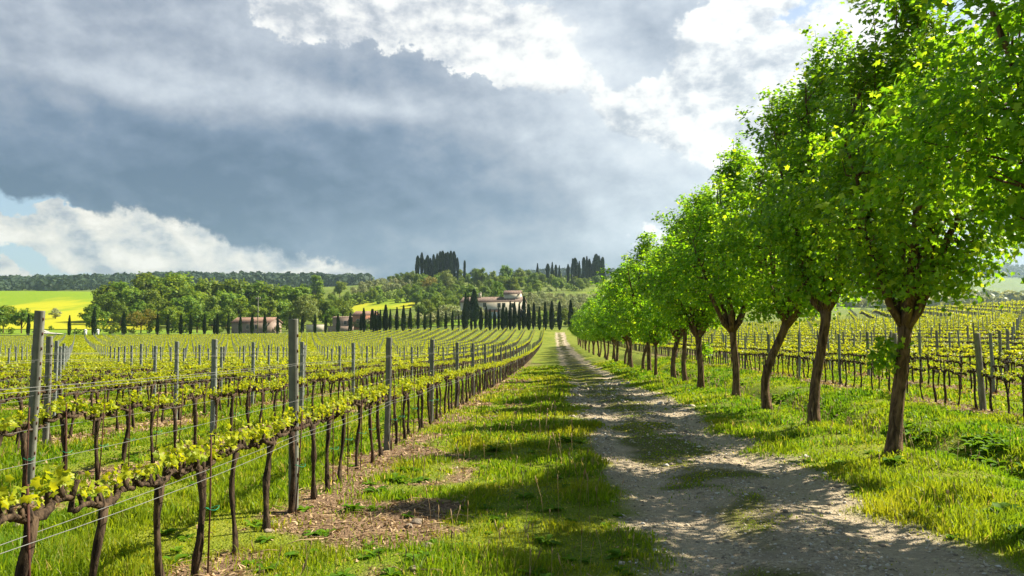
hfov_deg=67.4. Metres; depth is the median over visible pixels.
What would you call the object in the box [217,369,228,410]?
grapevine
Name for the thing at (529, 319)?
cypress
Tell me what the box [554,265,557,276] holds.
cypress
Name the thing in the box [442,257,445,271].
cypress
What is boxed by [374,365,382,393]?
grapevine
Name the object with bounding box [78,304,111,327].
broadleaf tree
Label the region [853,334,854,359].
trellis post
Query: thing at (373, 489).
weed
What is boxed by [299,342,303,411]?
trellis post
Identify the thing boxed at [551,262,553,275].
cypress
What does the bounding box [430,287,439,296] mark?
broadleaf tree
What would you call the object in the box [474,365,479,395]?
grapevine
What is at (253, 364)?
trellis post
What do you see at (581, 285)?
broadleaf tree
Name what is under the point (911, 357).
grapevine
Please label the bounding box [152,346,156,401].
trellis post
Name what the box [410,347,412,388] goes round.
trellis post
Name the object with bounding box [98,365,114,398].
grapevine
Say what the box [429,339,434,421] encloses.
trellis post
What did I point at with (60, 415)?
grapevine
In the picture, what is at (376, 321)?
cypress
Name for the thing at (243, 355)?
trellis post
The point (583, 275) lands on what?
cypress
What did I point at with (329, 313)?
broadleaf tree
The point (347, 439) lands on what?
vine stake
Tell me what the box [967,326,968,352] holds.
trellis post
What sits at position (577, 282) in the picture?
broadleaf tree
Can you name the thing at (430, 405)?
vine stake
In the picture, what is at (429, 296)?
broadleaf tree
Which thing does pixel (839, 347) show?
trellis post
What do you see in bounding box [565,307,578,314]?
shrub
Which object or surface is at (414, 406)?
vine stake
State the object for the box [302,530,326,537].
weed
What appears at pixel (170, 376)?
trellis wire
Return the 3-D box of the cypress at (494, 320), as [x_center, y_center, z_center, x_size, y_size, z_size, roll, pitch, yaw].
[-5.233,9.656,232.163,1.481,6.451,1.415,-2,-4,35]
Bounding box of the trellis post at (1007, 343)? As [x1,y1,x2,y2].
[1005,331,1009,373]
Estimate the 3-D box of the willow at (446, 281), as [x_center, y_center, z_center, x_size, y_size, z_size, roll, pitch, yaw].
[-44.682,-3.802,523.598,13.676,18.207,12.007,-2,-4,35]
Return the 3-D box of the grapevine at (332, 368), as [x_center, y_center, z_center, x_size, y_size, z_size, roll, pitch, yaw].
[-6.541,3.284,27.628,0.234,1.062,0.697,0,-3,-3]
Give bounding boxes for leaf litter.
[0,366,1020,575]
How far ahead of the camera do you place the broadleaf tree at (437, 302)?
345.70 m
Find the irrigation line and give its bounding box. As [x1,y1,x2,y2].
[0,361,516,553]
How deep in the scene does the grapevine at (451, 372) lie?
19.07 m
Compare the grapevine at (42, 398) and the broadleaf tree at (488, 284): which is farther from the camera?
the broadleaf tree at (488, 284)
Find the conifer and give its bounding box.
[468,289,479,321]
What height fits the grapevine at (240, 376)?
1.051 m
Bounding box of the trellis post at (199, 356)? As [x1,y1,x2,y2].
[198,345,200,387]
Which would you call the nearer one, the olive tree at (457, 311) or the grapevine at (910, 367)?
the grapevine at (910, 367)
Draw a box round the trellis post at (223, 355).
[222,346,224,380]
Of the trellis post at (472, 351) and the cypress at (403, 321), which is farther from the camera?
the cypress at (403, 321)
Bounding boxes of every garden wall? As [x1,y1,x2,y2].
[306,324,323,331]
[328,326,353,331]
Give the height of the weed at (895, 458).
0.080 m
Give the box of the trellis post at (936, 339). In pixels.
[935,331,938,373]
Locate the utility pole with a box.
[256,296,260,332]
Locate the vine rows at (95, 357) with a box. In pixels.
[0,312,1023,446]
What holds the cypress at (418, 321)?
on the ground at (562, 347)
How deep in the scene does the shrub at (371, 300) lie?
495.60 m
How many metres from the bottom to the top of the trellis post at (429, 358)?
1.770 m
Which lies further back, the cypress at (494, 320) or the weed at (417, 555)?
the cypress at (494, 320)
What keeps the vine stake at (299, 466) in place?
on the ground at (562, 347)
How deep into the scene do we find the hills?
542.75 m
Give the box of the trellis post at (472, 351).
[471,343,474,395]
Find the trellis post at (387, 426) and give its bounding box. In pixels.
[384,337,391,450]
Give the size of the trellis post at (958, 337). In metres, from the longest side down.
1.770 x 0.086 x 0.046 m
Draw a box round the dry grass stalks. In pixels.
[251,371,1022,575]
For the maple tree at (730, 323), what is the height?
7.400 m
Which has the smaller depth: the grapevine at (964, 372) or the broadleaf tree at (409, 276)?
the grapevine at (964, 372)
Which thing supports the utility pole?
on the ground at (562, 347)
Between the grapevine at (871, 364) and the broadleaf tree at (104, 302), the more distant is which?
the broadleaf tree at (104, 302)
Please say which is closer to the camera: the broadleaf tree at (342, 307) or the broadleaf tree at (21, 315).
the broadleaf tree at (21, 315)
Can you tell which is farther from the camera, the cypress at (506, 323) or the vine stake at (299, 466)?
the cypress at (506, 323)
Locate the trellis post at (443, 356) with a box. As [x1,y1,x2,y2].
[442,347,443,371]
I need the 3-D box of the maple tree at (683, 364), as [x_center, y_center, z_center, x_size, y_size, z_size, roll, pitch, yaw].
[6.582,0.103,28.188,3.611,7.107,4.776,3,-3,-4]
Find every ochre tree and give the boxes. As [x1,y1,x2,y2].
[126,308,159,332]
[421,276,436,286]
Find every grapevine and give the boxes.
[0,370,15,408]
[0,378,13,392]
[0,409,49,503]
[0,462,79,575]
[1,384,41,449]
[8,370,29,381]
[9,375,29,396]
[26,378,61,443]
[39,373,55,418]
[39,395,88,493]
[51,373,70,406]
[61,368,73,400]
[61,379,86,438]
[61,459,139,575]
[66,374,87,404]
[72,369,89,398]
[72,399,123,485]
[82,369,104,406]
[83,364,99,399]
[83,378,109,434]
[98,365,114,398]
[100,373,120,405]
[105,376,130,431]
[106,388,145,472]
[110,368,130,401]
[121,364,135,395]
[124,376,149,428]
[128,369,146,400]
[129,440,204,575]
[132,364,145,393]
[132,393,172,463]
[138,373,166,414]
[142,371,160,400]
[144,364,152,371]
[150,370,174,421]
[154,435,227,575]
[156,393,187,455]
[157,367,169,396]
[165,366,182,397]
[171,372,194,420]
[177,384,205,448]
[179,369,190,399]
[184,373,202,417]
[195,364,208,398]
[198,372,210,414]
[204,417,269,554]
[207,384,232,448]
[217,367,223,393]
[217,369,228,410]
[222,381,249,435]
[223,362,232,383]
[224,368,240,407]
[230,366,240,389]
[234,370,249,405]
[239,364,247,382]
[239,377,261,429]
[244,371,256,405]
[245,412,295,531]
[254,366,261,403]
[255,378,269,426]
[258,362,267,384]
[259,368,269,401]
[264,406,308,513]
[265,362,272,386]
[269,366,281,400]
[269,380,284,420]
[272,374,287,418]
[275,369,287,400]
[280,369,287,399]
[299,376,305,387]
[299,405,324,499]
[305,367,314,395]
[305,371,321,417]
[310,364,318,386]
[315,397,349,490]
[316,371,332,404]
[317,366,326,393]
[320,362,327,392]
[327,366,334,390]
[328,375,340,397]
[332,392,355,480]
[333,371,346,399]
[340,372,348,395]
[341,363,348,387]
[346,372,354,404]
[349,384,369,468]
[355,370,363,398]
[357,368,366,392]
[358,362,365,384]
[363,368,371,393]
[363,390,383,462]
[365,366,375,389]
[370,378,395,455]
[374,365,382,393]
[377,386,393,448]
[379,366,385,390]
[391,383,401,445]
[392,366,397,391]
[395,364,403,387]
[396,375,413,434]
[397,381,414,439]
[407,361,416,377]
[413,363,420,388]
[415,375,427,427]
[415,380,426,431]
[419,362,424,377]
[423,372,438,423]
[430,373,441,421]
[434,373,441,419]
[437,373,444,417]
[441,367,450,412]
[445,371,455,411]
[447,368,455,409]
[452,370,462,408]
[458,371,464,405]
[459,368,465,404]
[459,368,466,404]
[462,366,471,402]
[465,368,474,399]
[466,366,474,395]
[472,369,475,397]
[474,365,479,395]
[476,361,481,393]
[478,366,480,392]
[481,363,486,391]
[484,365,490,389]
[487,362,490,388]
[492,364,495,386]
[756,350,762,370]
[777,352,780,374]
[779,351,787,373]
[784,352,790,376]
[791,353,795,374]
[792,350,802,376]
[800,354,804,377]
[804,354,811,378]
[824,356,831,381]
[827,355,836,382]
[835,356,844,384]
[840,357,849,385]
[848,357,857,387]
[855,358,867,387]
[864,359,873,389]
[888,370,890,391]
[906,362,916,394]
[910,353,917,381]
[913,364,927,398]
[916,354,926,382]
[922,353,935,383]
[928,361,941,401]
[933,356,941,384]
[937,363,952,403]
[942,355,955,386]
[949,367,966,404]
[952,357,966,389]
[962,365,983,409]
[964,359,975,389]
[974,355,989,390]
[981,369,999,411]
[987,361,1004,393]
[993,370,1016,413]
[1002,357,1016,393]
[1012,370,1023,417]
[1014,359,1023,371]
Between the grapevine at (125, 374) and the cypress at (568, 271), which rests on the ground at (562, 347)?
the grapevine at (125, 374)
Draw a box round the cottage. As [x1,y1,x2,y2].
[230,317,282,332]
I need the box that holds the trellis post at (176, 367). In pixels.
[173,341,178,419]
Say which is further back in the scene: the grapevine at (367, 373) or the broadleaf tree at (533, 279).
the broadleaf tree at (533, 279)
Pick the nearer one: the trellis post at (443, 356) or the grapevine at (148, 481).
the grapevine at (148, 481)
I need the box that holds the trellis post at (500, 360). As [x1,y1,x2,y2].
[500,347,501,380]
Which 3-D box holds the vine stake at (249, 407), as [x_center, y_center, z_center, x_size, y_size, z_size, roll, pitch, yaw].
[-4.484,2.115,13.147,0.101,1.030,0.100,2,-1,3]
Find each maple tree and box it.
[567,314,578,344]
[569,302,587,349]
[569,305,584,346]
[572,297,593,352]
[576,300,595,354]
[576,305,594,352]
[578,309,596,352]
[580,296,597,354]
[580,301,599,355]
[583,307,606,358]
[585,267,619,361]
[586,303,601,356]
[587,280,608,357]
[588,283,623,359]
[588,290,608,359]
[589,261,637,365]
[595,262,641,367]
[595,309,619,361]
[596,229,667,370]
[606,311,639,363]
[611,284,650,369]
[619,245,688,374]
[631,184,751,387]
[631,222,723,378]
[642,194,709,381]
[648,130,779,395]
[696,79,875,409]
[710,18,955,424]
[754,0,1023,456]
[814,0,1023,283]
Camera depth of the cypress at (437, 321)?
233.31 m
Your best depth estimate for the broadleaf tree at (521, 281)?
551.69 m
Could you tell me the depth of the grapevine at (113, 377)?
18.61 m
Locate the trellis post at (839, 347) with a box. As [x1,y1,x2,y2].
[837,334,840,384]
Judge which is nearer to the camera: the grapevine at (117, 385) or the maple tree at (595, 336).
the grapevine at (117, 385)
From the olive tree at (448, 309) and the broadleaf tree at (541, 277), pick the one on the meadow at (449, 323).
the olive tree at (448, 309)
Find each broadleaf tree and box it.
[0,304,17,332]
[0,306,7,321]
[8,308,33,332]
[48,308,61,318]
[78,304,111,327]
[86,281,116,320]
[93,291,117,322]
[109,281,131,322]
[109,300,130,325]
[114,286,149,323]
[128,300,145,325]
[130,271,157,292]
[138,303,155,326]
[139,288,163,321]
[143,272,175,294]
[153,274,192,301]
[153,299,174,325]
[153,305,184,324]
[166,272,195,291]
[170,294,201,327]
[170,306,186,326]
[173,286,208,309]
[178,305,217,332]
[190,277,221,296]
[201,295,220,328]
[204,279,228,303]
[207,289,244,327]
[218,306,236,329]
[221,277,250,298]
[230,297,250,317]
[236,280,265,309]
[246,293,268,314]
[247,305,267,316]
[258,283,281,300]
[263,300,280,316]
[266,285,292,301]
[274,299,289,326]
[276,307,297,329]
[279,286,308,308]
[295,286,312,315]
[306,274,324,295]
[308,293,323,321]
[310,298,333,322]
[321,306,341,325]
[329,298,351,315]
[332,281,347,296]
[343,294,350,301]
[345,300,353,315]
[367,287,380,299]
[375,286,382,295]
[392,273,400,282]
[397,290,404,298]
[401,284,411,295]
[402,270,414,281]
[409,290,422,304]
[411,273,423,287]
[411,287,424,292]
[414,303,426,314]
[421,292,433,304]
[421,299,436,314]
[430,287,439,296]
[430,295,444,309]
[433,282,445,292]
[443,290,452,303]
[451,283,459,291]
[458,285,465,294]
[460,284,483,298]
[464,275,470,282]
[468,268,476,276]
[470,276,477,285]
[474,267,486,282]
[475,280,481,287]
[481,286,490,296]
[483,279,493,289]
[486,271,498,281]
[489,281,503,296]
[499,265,513,278]
[501,277,520,290]
[513,267,528,277]
[516,276,526,288]
[525,272,539,285]
[532,283,542,292]
[537,274,546,283]
[547,274,554,286]
[550,277,562,290]
[559,281,565,289]
[568,276,577,285]
[575,278,584,289]
[577,280,585,289]
[582,277,588,288]
[592,275,600,284]
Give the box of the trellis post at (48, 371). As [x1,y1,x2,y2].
[42,336,52,443]
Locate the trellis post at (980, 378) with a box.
[973,333,986,410]
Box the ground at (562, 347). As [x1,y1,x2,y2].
[0,307,1023,575]
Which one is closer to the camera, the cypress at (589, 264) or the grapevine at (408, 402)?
the grapevine at (408, 402)
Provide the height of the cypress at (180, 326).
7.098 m
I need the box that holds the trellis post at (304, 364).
[304,347,304,388]
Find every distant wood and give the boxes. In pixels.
[0,263,1023,290]
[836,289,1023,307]
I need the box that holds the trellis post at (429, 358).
[428,348,429,374]
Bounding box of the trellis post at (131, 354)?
[130,345,132,384]
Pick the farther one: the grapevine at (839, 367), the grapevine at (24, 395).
the grapevine at (839, 367)
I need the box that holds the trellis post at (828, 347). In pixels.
[827,336,830,369]
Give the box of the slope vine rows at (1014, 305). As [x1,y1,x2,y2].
[809,297,1023,321]
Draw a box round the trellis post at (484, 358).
[484,344,485,385]
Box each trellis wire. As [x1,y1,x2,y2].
[0,350,320,352]
[0,352,464,380]
[0,366,502,545]
[1,348,525,393]
[1,349,520,389]
[1,353,478,403]
[1,357,490,435]
[2,353,522,469]
[4,350,435,355]
[4,359,446,399]
[9,349,489,363]
[10,351,417,356]
[11,350,475,361]
[43,350,399,353]
[690,339,1010,345]
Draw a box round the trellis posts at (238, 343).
[0,308,1022,367]
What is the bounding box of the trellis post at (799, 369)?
[798,334,800,377]
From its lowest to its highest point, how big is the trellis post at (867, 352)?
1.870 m
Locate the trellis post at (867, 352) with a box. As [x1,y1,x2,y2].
[865,332,870,375]
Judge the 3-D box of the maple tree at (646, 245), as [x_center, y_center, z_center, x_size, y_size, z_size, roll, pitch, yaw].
[6.785,0.719,38.149,5.103,7.380,4.491,-1,-3,13]
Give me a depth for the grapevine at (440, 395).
17.21 m
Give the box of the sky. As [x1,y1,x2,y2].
[0,0,1023,279]
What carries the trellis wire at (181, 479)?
attached to the trellis posts at (238, 343)
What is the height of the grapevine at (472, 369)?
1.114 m
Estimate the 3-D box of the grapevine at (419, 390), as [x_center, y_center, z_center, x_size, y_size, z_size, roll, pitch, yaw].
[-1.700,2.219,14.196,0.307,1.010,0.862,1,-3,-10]
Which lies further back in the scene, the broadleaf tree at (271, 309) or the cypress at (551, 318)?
the broadleaf tree at (271, 309)
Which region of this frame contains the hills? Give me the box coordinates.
[1,272,1023,335]
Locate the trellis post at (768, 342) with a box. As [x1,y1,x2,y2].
[767,334,769,356]
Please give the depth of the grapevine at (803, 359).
28.92 m
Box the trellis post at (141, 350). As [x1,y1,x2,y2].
[139,344,142,393]
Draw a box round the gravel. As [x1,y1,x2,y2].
[418,379,1023,575]
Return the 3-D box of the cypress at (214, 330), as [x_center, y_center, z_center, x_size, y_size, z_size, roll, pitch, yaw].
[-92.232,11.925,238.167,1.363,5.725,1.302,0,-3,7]
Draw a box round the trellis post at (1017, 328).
[1016,319,1017,345]
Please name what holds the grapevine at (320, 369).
on the ground at (562, 347)
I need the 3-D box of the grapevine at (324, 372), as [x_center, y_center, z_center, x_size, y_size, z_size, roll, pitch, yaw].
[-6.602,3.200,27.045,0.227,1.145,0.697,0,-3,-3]
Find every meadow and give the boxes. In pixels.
[0,329,212,334]
[414,317,500,326]
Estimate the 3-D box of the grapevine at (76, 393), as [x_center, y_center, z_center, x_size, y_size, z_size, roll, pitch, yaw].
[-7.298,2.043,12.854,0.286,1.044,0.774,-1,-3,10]
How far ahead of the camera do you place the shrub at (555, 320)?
254.82 m
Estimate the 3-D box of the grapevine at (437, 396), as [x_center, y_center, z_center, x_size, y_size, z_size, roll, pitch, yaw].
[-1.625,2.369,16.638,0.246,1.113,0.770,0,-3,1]
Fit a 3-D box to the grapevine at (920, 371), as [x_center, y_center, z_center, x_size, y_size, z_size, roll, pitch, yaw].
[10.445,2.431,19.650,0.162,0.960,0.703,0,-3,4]
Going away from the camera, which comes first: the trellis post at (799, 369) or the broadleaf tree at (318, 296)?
the trellis post at (799, 369)
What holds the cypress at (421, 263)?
on the hills
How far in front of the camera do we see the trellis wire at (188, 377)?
4.91 m
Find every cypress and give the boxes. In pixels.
[26,314,30,335]
[67,315,70,334]
[91,308,96,334]
[121,311,126,334]
[155,313,159,334]
[166,315,169,334]
[178,314,182,334]
[188,315,192,333]
[202,313,206,333]
[213,318,215,333]
[215,313,219,333]
[226,313,229,334]
[238,314,241,333]
[250,313,253,333]
[263,312,266,333]
[276,314,278,333]
[300,316,303,332]
[313,314,316,332]
[324,316,326,332]
[336,314,340,331]
[348,312,352,331]
[359,314,362,332]
[362,308,366,331]
[370,309,374,331]
[374,310,377,330]
[378,310,381,331]
[382,304,388,330]
[388,309,391,331]
[395,307,398,331]
[400,305,405,330]
[407,308,412,330]
[415,256,420,273]
[416,307,419,328]
[420,252,423,274]
[423,259,426,273]
[423,312,426,329]
[425,255,429,276]
[429,258,431,276]
[429,312,431,330]
[431,254,434,277]
[435,258,438,273]
[436,308,439,329]
[438,251,441,273]
[440,250,444,271]
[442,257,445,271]
[444,311,447,328]
[445,253,447,272]
[448,257,451,272]
[449,250,452,276]
[451,310,453,329]
[452,251,456,277]
[455,257,458,280]
[461,303,467,329]
[463,260,465,282]
[464,292,467,313]
[467,296,469,319]
[470,314,472,328]
[473,312,476,329]
[478,307,483,329]
[484,306,487,329]
[487,309,491,329]
[493,309,496,328]
[497,307,499,329]
[500,304,504,329]
[504,307,508,329]
[508,301,511,329]
[512,302,517,327]
[517,303,520,329]
[520,296,526,328]
[526,304,531,329]
[531,302,535,328]
[537,306,541,329]
[542,302,547,329]
[545,264,549,278]
[548,301,554,329]
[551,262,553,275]
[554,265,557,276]
[557,301,562,329]
[566,264,569,282]
[567,299,572,326]
[571,258,574,279]
[573,257,577,277]
[577,261,580,278]
[581,257,586,277]
[585,256,588,277]
[588,259,591,282]
[591,262,593,279]
[592,254,598,283]
[597,255,600,277]
[601,257,605,282]
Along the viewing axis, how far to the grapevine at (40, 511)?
3.64 m
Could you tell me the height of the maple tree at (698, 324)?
6.704 m
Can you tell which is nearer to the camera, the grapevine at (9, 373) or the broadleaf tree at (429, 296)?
the grapevine at (9, 373)
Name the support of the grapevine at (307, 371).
on the ground at (562, 347)
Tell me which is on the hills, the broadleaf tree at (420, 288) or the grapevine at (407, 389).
the broadleaf tree at (420, 288)
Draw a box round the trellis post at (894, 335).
[892,333,896,369]
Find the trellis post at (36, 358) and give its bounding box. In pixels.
[27,310,44,502]
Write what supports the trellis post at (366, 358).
on the ground at (562, 347)
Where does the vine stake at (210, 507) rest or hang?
on the ground at (562, 347)
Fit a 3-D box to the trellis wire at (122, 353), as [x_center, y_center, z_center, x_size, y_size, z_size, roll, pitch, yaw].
[-8.245,3.694,47.151,0.002,1.206,72.000,0,-3,3]
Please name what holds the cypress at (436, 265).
on the hills
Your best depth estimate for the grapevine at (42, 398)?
16.20 m
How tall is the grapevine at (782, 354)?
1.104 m
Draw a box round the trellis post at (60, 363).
[57,346,61,399]
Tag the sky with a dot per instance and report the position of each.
(335, 137)
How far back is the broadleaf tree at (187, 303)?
343.37 m
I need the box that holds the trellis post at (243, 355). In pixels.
[242,346,244,377]
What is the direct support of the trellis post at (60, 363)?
on the ground at (562, 347)
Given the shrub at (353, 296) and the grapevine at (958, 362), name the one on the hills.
the shrub at (353, 296)
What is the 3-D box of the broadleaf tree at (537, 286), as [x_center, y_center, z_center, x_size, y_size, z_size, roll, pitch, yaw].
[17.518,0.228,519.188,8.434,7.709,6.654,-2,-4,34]
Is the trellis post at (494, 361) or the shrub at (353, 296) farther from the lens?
the shrub at (353, 296)
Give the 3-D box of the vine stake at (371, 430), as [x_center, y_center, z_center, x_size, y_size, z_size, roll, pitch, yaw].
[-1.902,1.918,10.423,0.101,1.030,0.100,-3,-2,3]
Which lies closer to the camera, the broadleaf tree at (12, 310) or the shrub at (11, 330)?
the shrub at (11, 330)
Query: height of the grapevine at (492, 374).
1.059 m
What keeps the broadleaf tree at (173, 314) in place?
on the meadow at (18, 331)
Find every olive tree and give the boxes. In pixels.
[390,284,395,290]
[426,312,436,323]
[435,312,447,321]
[438,305,456,312]
[447,306,461,320]
[447,312,450,322]
[535,304,543,312]
[561,304,568,310]
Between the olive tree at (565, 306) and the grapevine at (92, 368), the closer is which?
the grapevine at (92, 368)
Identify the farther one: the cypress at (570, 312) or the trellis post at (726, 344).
the cypress at (570, 312)
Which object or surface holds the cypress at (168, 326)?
on the ground at (562, 347)
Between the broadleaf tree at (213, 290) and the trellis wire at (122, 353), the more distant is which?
the broadleaf tree at (213, 290)
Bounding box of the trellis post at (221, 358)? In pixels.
[220,347,222,394]
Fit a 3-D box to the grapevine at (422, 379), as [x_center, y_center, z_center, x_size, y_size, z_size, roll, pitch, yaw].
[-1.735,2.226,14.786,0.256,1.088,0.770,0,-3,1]
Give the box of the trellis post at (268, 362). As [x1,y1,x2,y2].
[267,345,269,387]
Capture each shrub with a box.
[6,327,14,333]
[101,325,114,333]
[110,322,119,332]
[143,324,153,332]
[170,325,178,332]
[349,293,358,299]
[354,292,362,297]
[365,297,375,302]
[376,295,384,303]
[394,296,401,302]
[445,296,458,305]
[547,311,563,325]
[555,308,567,325]
[565,283,577,290]
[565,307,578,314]
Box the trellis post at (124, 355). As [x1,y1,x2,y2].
[123,346,125,380]
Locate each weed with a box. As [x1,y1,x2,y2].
[281,548,318,561]
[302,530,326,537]
[341,503,366,510]
[362,486,387,494]
[385,473,406,481]
[402,551,433,564]
[408,476,431,482]
[486,445,502,451]
[557,436,576,441]
[880,455,910,464]
[977,447,997,454]
[980,502,1023,516]
[998,524,1023,538]
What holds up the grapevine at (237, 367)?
on the ground at (562, 347)
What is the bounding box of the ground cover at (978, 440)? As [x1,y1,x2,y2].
[0,370,1023,575]
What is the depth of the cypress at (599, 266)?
637.85 m
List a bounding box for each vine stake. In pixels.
[23,407,34,503]
[26,484,30,575]
[62,404,71,470]
[98,400,107,485]
[126,397,134,477]
[154,392,161,464]
[178,391,184,447]
[205,436,218,573]
[234,383,239,429]
[248,382,252,434]
[260,380,265,414]
[295,412,305,515]
[330,402,338,484]
[345,396,350,475]
[359,393,365,468]
[368,391,374,461]
[391,386,396,450]
[399,384,404,445]
[412,379,417,435]
[429,375,430,423]
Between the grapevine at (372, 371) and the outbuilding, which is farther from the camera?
the outbuilding
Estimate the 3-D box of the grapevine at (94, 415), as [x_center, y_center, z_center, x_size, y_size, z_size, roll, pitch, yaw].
[-4.758,1.808,8.763,0.266,1.058,0.861,0,-3,1]
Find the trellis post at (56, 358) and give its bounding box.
[52,341,58,417]
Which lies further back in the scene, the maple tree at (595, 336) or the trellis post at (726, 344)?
the maple tree at (595, 336)
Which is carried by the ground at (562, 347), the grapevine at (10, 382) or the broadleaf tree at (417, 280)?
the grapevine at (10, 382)
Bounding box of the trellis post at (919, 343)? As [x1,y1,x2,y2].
[918,332,922,376]
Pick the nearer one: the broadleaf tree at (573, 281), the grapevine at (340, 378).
the grapevine at (340, 378)
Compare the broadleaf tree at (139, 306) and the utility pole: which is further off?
the broadleaf tree at (139, 306)
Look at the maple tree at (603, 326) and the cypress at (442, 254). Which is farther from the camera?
the cypress at (442, 254)
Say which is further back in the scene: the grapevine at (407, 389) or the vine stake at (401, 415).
the grapevine at (407, 389)
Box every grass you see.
[0,342,1023,575]
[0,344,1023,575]
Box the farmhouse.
[456,290,526,318]
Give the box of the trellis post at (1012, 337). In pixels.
[1011,327,1013,356]
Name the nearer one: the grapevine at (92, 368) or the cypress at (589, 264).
the grapevine at (92, 368)
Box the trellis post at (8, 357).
[7,348,9,381]
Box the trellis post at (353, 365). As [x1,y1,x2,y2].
[351,343,354,406]
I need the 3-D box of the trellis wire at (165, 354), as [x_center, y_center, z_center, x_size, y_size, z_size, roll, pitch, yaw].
[-5.591,3.568,45.091,0.002,1.214,75.600,0,-3,3]
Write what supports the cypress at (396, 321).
on the ground at (562, 347)
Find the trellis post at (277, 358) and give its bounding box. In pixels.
[276,347,278,379]
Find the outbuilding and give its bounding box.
[331,316,352,325]
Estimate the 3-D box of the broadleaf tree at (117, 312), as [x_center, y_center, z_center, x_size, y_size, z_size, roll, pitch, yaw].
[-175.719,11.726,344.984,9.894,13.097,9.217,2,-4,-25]
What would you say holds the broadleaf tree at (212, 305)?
on the hills
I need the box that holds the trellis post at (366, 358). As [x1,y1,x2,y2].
[365,346,367,383]
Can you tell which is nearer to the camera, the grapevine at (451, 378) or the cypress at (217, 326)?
the grapevine at (451, 378)
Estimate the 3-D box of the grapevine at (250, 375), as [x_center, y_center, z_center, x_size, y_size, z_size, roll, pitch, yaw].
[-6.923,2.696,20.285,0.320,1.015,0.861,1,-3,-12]
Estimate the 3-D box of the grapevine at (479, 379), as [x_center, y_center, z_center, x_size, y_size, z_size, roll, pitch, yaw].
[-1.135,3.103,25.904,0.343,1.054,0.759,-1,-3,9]
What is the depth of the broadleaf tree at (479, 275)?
591.88 m
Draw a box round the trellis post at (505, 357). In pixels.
[505,346,506,375]
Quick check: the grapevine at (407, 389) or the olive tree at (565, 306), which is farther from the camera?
the olive tree at (565, 306)
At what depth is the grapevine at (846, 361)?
24.61 m
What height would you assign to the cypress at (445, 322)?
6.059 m
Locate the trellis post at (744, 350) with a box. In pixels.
[744,337,745,368]
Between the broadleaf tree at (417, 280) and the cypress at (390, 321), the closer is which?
the cypress at (390, 321)
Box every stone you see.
[264,528,273,532]
[411,518,421,523]
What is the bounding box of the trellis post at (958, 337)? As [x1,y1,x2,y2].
[957,330,960,361]
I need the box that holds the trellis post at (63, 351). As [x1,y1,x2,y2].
[61,344,64,390]
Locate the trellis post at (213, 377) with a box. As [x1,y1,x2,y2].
[209,339,217,444]
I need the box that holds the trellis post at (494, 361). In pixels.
[492,346,494,385]
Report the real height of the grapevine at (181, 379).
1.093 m
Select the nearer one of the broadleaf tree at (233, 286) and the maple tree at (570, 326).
the maple tree at (570, 326)
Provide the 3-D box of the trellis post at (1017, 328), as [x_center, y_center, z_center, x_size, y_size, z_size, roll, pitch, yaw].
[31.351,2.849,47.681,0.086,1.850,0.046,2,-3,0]
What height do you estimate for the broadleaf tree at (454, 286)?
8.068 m
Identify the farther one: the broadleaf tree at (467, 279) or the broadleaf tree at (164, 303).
the broadleaf tree at (467, 279)
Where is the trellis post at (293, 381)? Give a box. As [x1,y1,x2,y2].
[288,319,298,511]
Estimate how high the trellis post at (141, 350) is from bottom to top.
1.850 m
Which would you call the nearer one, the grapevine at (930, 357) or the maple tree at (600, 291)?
the grapevine at (930, 357)
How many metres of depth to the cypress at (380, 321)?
232.59 m
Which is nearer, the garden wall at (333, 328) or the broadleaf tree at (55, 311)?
the garden wall at (333, 328)
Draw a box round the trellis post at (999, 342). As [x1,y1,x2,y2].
[998,331,1002,380]
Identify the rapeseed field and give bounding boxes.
[0,291,155,329]
[350,297,414,311]
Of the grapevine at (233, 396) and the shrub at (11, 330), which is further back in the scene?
the shrub at (11, 330)
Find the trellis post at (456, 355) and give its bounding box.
[455,342,458,405]
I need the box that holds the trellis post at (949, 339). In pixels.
[948,333,950,365]
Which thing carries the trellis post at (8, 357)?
on the ground at (562, 347)
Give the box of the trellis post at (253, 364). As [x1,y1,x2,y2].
[250,342,254,403]
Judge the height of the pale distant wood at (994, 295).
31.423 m
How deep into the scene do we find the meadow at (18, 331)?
279.05 m
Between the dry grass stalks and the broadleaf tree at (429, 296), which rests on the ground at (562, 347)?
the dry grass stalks
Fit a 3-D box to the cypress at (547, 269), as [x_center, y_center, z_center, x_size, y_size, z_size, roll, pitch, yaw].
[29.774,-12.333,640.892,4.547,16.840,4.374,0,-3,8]
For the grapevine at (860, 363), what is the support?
on the ground at (562, 347)
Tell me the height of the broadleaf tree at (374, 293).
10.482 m
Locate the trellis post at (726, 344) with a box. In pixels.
[725,335,726,359]
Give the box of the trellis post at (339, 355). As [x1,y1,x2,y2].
[338,346,340,382]
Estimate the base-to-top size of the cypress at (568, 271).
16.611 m
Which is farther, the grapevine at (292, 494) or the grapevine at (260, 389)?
the grapevine at (260, 389)
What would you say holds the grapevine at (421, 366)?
on the ground at (562, 347)
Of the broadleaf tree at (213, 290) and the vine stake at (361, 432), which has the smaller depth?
the vine stake at (361, 432)
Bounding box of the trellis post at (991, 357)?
[988,333,994,392]
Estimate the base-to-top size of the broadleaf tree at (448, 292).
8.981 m
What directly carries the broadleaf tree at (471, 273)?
on the hills
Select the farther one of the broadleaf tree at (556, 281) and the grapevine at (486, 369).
the broadleaf tree at (556, 281)
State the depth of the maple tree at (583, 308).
108.25 m
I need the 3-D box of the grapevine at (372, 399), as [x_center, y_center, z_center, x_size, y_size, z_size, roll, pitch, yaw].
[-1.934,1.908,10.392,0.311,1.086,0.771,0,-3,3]
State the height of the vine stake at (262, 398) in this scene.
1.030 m
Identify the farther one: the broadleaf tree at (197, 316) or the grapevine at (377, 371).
the broadleaf tree at (197, 316)

